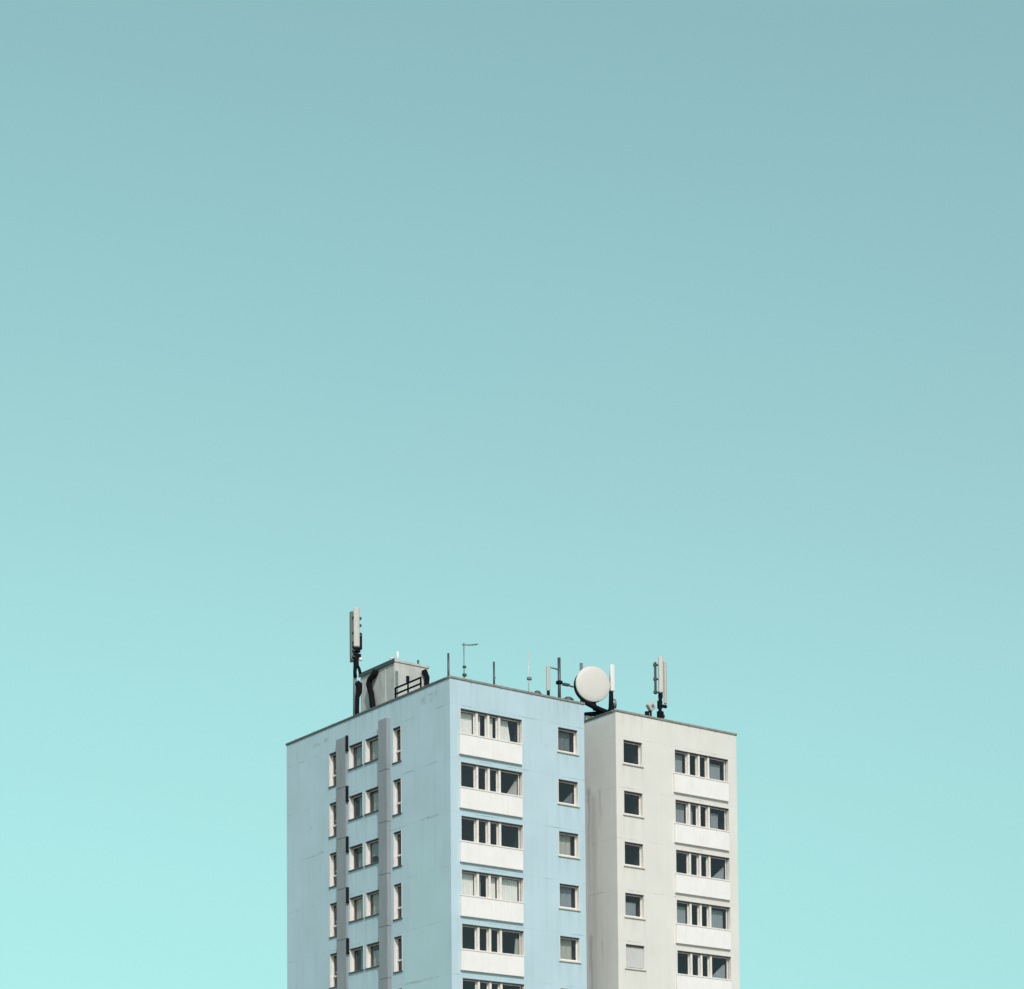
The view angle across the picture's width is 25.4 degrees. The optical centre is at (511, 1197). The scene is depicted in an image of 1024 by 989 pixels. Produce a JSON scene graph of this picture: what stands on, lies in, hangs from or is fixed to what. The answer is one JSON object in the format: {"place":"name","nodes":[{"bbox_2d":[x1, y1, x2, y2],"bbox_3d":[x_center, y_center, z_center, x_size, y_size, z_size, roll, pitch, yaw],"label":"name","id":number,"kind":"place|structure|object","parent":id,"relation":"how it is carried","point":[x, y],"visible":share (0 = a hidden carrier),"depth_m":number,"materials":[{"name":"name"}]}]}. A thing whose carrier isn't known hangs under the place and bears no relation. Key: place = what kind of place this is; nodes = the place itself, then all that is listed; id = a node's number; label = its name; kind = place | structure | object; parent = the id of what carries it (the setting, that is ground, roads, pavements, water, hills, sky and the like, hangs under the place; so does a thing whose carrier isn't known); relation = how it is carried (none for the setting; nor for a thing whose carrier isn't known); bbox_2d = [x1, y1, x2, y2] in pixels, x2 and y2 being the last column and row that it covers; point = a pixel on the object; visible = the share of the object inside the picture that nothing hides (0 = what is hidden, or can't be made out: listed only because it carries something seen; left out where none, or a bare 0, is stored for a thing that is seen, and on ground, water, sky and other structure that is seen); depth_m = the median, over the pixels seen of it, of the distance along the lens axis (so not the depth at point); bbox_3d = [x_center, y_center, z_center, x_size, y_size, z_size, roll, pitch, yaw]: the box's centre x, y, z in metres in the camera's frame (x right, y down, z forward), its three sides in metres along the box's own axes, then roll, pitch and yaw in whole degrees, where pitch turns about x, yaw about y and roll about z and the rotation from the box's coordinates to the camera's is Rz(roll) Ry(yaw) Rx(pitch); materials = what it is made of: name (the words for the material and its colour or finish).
{"place":"outdoors","nodes":[
{"label":"outdoors","id":0,"kind":"place"},
{"bbox_2d":[0,0,1023,988],"label":"sky","id":1,"kind":"structure","parent":0,"point":[626,335],"materials":[{"name":"teal"}]},
{"bbox_2d":[645,701,655,715],"bbox_3d":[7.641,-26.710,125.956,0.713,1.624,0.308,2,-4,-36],"label":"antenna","id":2,"kind":"object","parent":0,"point":[650,706],"visible":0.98,"depth_m":125.90,"materials":[{"name":"plastic"}]},
{"bbox_2d":[584,709,739,988],"bbox_3d":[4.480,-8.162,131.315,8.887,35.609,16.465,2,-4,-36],"label":"apartment tower","id":3,"kind":"structure","parent":0,"point":[661,856],"depth_m":124.87,"materials":[{"name":"beige paint"}]},
{"bbox_2d":[583,664,614,719],"bbox_3d":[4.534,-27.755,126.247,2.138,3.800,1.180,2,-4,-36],"label":"panel antenna","id":4,"kind":"object","parent":3,"relation":"on","point":[597,711],"visible":0.61,"depth_m":126.25,"materials":[{"name":"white metal"}]},
{"bbox_2d":[574,666,609,710],"bbox_3d":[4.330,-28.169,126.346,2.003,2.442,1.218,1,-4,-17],"label":"microwave dish","id":5,"kind":"object","parent":4,"relation":"attached to","point":[591,684],"visible":1,"depth_m":125.79,"materials":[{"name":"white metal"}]},
{"bbox_2d":[622,740,643,767],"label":"window","id":6,"kind":"structure","parent":3,"relation":"in","point":[632,751],"depth_m":124.64,"materials":[{"name":"paint"}]},
{"bbox_2d":[623,790,644,818],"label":"window","id":7,"kind":"structure","parent":3,"relation":"in","point":[633,801],"depth_m":124.54,"materials":[{"name":"paint"}]},
{"bbox_2d":[624,841,644,868],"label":"window","id":8,"kind":"structure","parent":3,"relation":"in","point":[633,852],"depth_m":124.30,"materials":[{"name":"paint"}]},
{"bbox_2d":[624,893,645,919],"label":"window","id":9,"kind":"structure","parent":3,"relation":"in","point":[634,903],"depth_m":123.85,"materials":[{"name":"paint"}]},
{"bbox_2d":[625,944,646,970],"bbox_3d":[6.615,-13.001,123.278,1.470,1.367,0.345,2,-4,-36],"label":"window","id":10,"kind":"structure","parent":3,"relation":"in","point":[634,954],"depth_m":123.33,"materials":[{"name":"paint"}]},
{"bbox_2d":[653,656,666,718],"bbox_3d":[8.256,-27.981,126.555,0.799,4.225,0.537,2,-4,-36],"label":"antenna mast","id":11,"kind":"object","parent":3,"relation":"on","point":[662,672],"visible":0.98,"depth_m":126.42,"materials":[{"name":"metal"}]},
{"bbox_2d":[673,749,728,782],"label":"ribbon window","id":12,"kind":"structure","parent":3,"relation":"in","point":[685,763],"depth_m":127.50,"materials":[{"name":"paint"}]},
{"bbox_2d":[674,799,729,832],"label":"ribbon window","id":13,"kind":"structure","parent":3,"relation":"in","point":[692,814],"depth_m":127.13,"materials":[{"name":"glass"}]},
{"bbox_2d":[674,850,730,881],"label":"ribbon window","id":14,"kind":"structure","parent":3,"relation":"in","point":[688,863],"depth_m":127.56,"materials":[{"name":"glass"}]},
{"bbox_2d":[675,900,730,931],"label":"ribbon window","id":15,"kind":"structure","parent":3,"relation":"in","point":[694,914],"depth_m":126.97,"materials":[{"name":"glass"}]},
{"bbox_2d":[676,950,731,980],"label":"ribbon window","id":16,"kind":"structure","parent":3,"relation":"in","point":[693,964],"depth_m":127.25,"materials":[{"name":"glass"}]},
{"label":"ground","id":17,"kind":"structure","parent":0,"visible":0},
{"bbox_2d":[286,675,586,988],"bbox_3d":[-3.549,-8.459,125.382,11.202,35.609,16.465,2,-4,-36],"label":"apartment tower","id":18,"kind":"structure","parent":17,"relation":"on","point":[435,834],"depth_m":119.98,"materials":[{"name":"blue paint"}]},
{"bbox_2d":[328,751,335,787],"bbox_3d":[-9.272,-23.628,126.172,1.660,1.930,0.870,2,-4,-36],"label":"tall window","id":19,"kind":"structure","parent":18,"relation":"in","point":[332,756],"depth_m":126.07,"materials":[{"name":"paint"}]},
{"bbox_2d":[328,802,335,837],"bbox_3d":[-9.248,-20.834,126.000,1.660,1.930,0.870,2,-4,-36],"label":"tall window","id":20,"kind":"structure","parent":18,"relation":"in","point":[332,806],"depth_m":125.89,"materials":[{"name":"paint"}]},
{"bbox_2d":[329,852,336,888],"bbox_3d":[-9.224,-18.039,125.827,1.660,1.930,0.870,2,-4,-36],"label":"tall window","id":21,"kind":"structure","parent":18,"relation":"in","point":[333,856],"depth_m":125.74,"materials":[{"name":"paint"}]},
{"bbox_2d":[329,902,336,938],"bbox_3d":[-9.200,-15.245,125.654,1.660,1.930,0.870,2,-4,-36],"label":"tall window","id":22,"kind":"structure","parent":18,"relation":"in","point":[333,907],"depth_m":125.55,"materials":[{"name":"paint"}]},
{"bbox_2d":[329,953,336,988],"bbox_3d":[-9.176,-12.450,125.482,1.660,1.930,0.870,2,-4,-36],"label":"tall window","id":23,"kind":"structure","parent":18,"relation":"in","point":[332,976],"depth_m":125.37,"materials":[{"name":"paint"}]},
{"bbox_2d":[348,741,362,770],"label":"window","id":24,"kind":"structure","parent":18,"relation":"in","point":[355,750],"depth_m":124.33,"materials":[{"name":"paint"}]},
{"bbox_2d":[350,607,361,714],"bbox_3d":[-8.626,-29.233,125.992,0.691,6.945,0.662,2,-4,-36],"label":"antenna mast","id":25,"kind":"object","parent":18,"relation":"on","point":[355,640],"visible":0.94,"depth_m":125.85,"materials":[{"name":"metal"}]},
{"bbox_2d":[348,792,363,820],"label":"window","id":26,"kind":"structure","parent":18,"relation":"in","point":[355,801],"depth_m":124.27,"materials":[{"name":"glass"}]},
{"bbox_2d":[348,843,363,871],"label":"window","id":27,"kind":"structure","parent":18,"relation":"in","point":[355,852],"depth_m":124.09,"materials":[{"name":"paint"}]},
{"bbox_2d":[348,894,363,922],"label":"window","id":28,"kind":"structure","parent":18,"relation":"in","point":[356,903],"depth_m":123.88,"materials":[{"name":"paint"}]},
{"bbox_2d":[348,946,363,973],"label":"window","id":29,"kind":"structure","parent":18,"relation":"in","point":[356,954],"depth_m":123.76,"materials":[{"name":"paint"}]},
{"bbox_2d":[364,735,377,764],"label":"window","id":30,"kind":"structure","parent":18,"relation":"in","point":[371,744],"depth_m":123.06,"materials":[{"name":"paint"}]},
{"bbox_2d":[364,786,378,815],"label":"window","id":31,"kind":"structure","parent":18,"relation":"in","point":[371,795],"depth_m":122.91,"materials":[{"name":"glass"}]},
{"bbox_2d":[364,838,378,866],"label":"window","id":32,"kind":"structure","parent":18,"relation":"in","point":[372,846],"depth_m":122.76,"materials":[{"name":"glass"}]},
{"bbox_2d":[365,941,378,969],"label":"window","id":33,"kind":"structure","parent":18,"relation":"in","point":[372,950],"depth_m":122.40,"materials":[{"name":"paint"}]},
{"bbox_2d":[358,652,429,711],"bbox_3d":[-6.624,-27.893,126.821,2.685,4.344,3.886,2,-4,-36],"label":"roof machine room","id":34,"kind":"object","parent":18,"relation":"on","point":[381,682],"visible":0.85,"depth_m":125.90,"materials":[{"name":"metal"}]},
{"bbox_2d":[392,726,401,764],"bbox_3d":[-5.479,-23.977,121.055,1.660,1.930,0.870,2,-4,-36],"label":"tall window","id":35,"kind":"structure","parent":18,"relation":"in","point":[398,728],"depth_m":120.95,"materials":[{"name":"paint"}]},
{"bbox_2d":[392,778,401,816],"bbox_3d":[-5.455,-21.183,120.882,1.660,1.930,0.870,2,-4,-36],"label":"tall window","id":36,"kind":"structure","parent":18,"relation":"in","point":[397,806],"depth_m":120.77,"materials":[{"name":"paint"}]},
{"bbox_2d":[392,830,401,868],"bbox_3d":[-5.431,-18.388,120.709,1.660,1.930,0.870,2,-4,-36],"label":"tall window","id":37,"kind":"structure","parent":18,"relation":"in","point":[397,836],"depth_m":120.60,"materials":[{"name":"paint"}]},
{"bbox_2d":[393,883,402,920],"bbox_3d":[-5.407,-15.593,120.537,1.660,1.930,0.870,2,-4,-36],"label":"tall window","id":38,"kind":"structure","parent":18,"relation":"in","point":[397,887],"depth_m":120.45,"materials":[{"name":"paint"}]},
{"bbox_2d":[393,935,402,973],"bbox_3d":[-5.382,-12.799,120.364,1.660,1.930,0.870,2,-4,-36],"label":"tall window","id":39,"kind":"structure","parent":18,"relation":"in","point":[397,953],"depth_m":120.27,"materials":[{"name":"paint"}]},
{"bbox_2d":[394,677,421,697],"bbox_3d":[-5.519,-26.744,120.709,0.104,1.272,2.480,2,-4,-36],"label":"roof railing","id":40,"kind":"object","parent":18,"relation":"on","point":[408,687],"visible":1,"depth_m":120.69,"materials":[{"name":"black metal"}]},
{"bbox_2d":[447,653,449,675],"bbox_3d":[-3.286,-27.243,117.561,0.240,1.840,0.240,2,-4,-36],"label":"lightning rod","id":41,"kind":"object","parent":18,"relation":"on","point":[448,669],"visible":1,"depth_m":117.54,"materials":[{"name":"metal"}]},
{"bbox_2d":[462,643,477,677],"bbox_3d":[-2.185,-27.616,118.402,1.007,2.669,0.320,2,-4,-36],"label":"television aerial","id":42,"kind":"object","parent":18,"relation":"on","point":[464,675],"visible":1,"depth_m":118.18,"materials":[{"name":"metal"}]},
{"bbox_2d":[458,708,522,744],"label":"ribbon window","id":43,"kind":"structure","parent":18,"relation":"in","point":[472,723],"depth_m":118.64,"materials":[{"name":"glass"}]},
{"bbox_2d":[459,762,522,797],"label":"ribbon window","id":44,"kind":"structure","parent":18,"relation":"in","point":[472,776],"depth_m":119.07,"materials":[{"name":"paint"}]},
{"bbox_2d":[459,816,523,850],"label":"ribbon window","id":45,"kind":"structure","parent":18,"relation":"in","point":[473,830],"depth_m":118.96,"materials":[{"name":"glass"}]},
{"bbox_2d":[460,869,523,903],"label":"ribbon window","id":46,"kind":"structure","parent":18,"relation":"in","point":[475,884],"depth_m":118.15,"materials":[{"name":"glass"}]},
{"bbox_2d":[460,924,524,956],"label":"ribbon window","id":47,"kind":"structure","parent":18,"relation":"in","point":[476,938],"depth_m":118.64,"materials":[{"name":"glass"}]},
{"bbox_2d":[462,978,524,988],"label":"ribbon window","id":48,"kind":"structure","parent":18,"relation":"in","point":[467,983],"depth_m":118.00,"materials":[{"name":"paint"}]},
{"bbox_2d":[493,662,495,683],"bbox_3d":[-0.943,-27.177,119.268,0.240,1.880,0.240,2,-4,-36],"label":"lightning rod","id":49,"kind":"object","parent":18,"relation":"on","point":[494,677],"visible":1,"depth_m":119.25,"materials":[{"name":"metal"}]},
{"bbox_2d":[527,652,531,690],"bbox_3d":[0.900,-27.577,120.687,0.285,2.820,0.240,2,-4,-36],"label":"whip antenna","id":50,"kind":"object","parent":18,"relation":"on","point":[529,678],"visible":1,"depth_m":120.66,"materials":[{"name":"grey metal"}]},
{"bbox_2d":[546,665,549,695],"bbox_3d":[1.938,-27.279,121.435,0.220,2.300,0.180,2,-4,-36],"label":"slim antenna","id":51,"kind":"object","parent":18,"relation":"on","point":[548,679],"visible":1,"depth_m":121.38,"materials":[{"name":"plastic"}]},
{"bbox_2d":[550,657,573,697],"bbox_3d":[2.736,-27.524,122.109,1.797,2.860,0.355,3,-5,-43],"label":"antenna mast","id":52,"kind":"object","parent":18,"relation":"on","point":[559,682],"visible":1,"depth_m":121.88,"materials":[{"name":"metal"}]},
{"bbox_2d":[557,727,578,755],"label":"window","id":53,"kind":"structure","parent":18,"relation":"in","point":[567,739],"depth_m":121.63,"materials":[{"name":"paint"}]},
{"bbox_2d":[557,779,579,807],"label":"window","id":54,"kind":"structure","parent":18,"relation":"in","point":[567,790],"depth_m":121.60,"materials":[{"name":"paint"}]},
{"bbox_2d":[558,831,579,859],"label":"window","id":55,"kind":"structure","parent":18,"relation":"in","point":[568,842],"depth_m":121.27,"materials":[{"name":"paint"}]},
{"bbox_2d":[558,883,580,911],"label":"window","id":56,"kind":"structure","parent":18,"relation":"in","point":[568,894],"depth_m":121.10,"materials":[{"name":"glass"}]},
{"bbox_2d":[559,936,581,963],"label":"window","id":57,"kind":"structure","parent":18,"relation":"in","point":[569,946],"depth_m":120.92,"materials":[{"name":"paint"}]}
]}

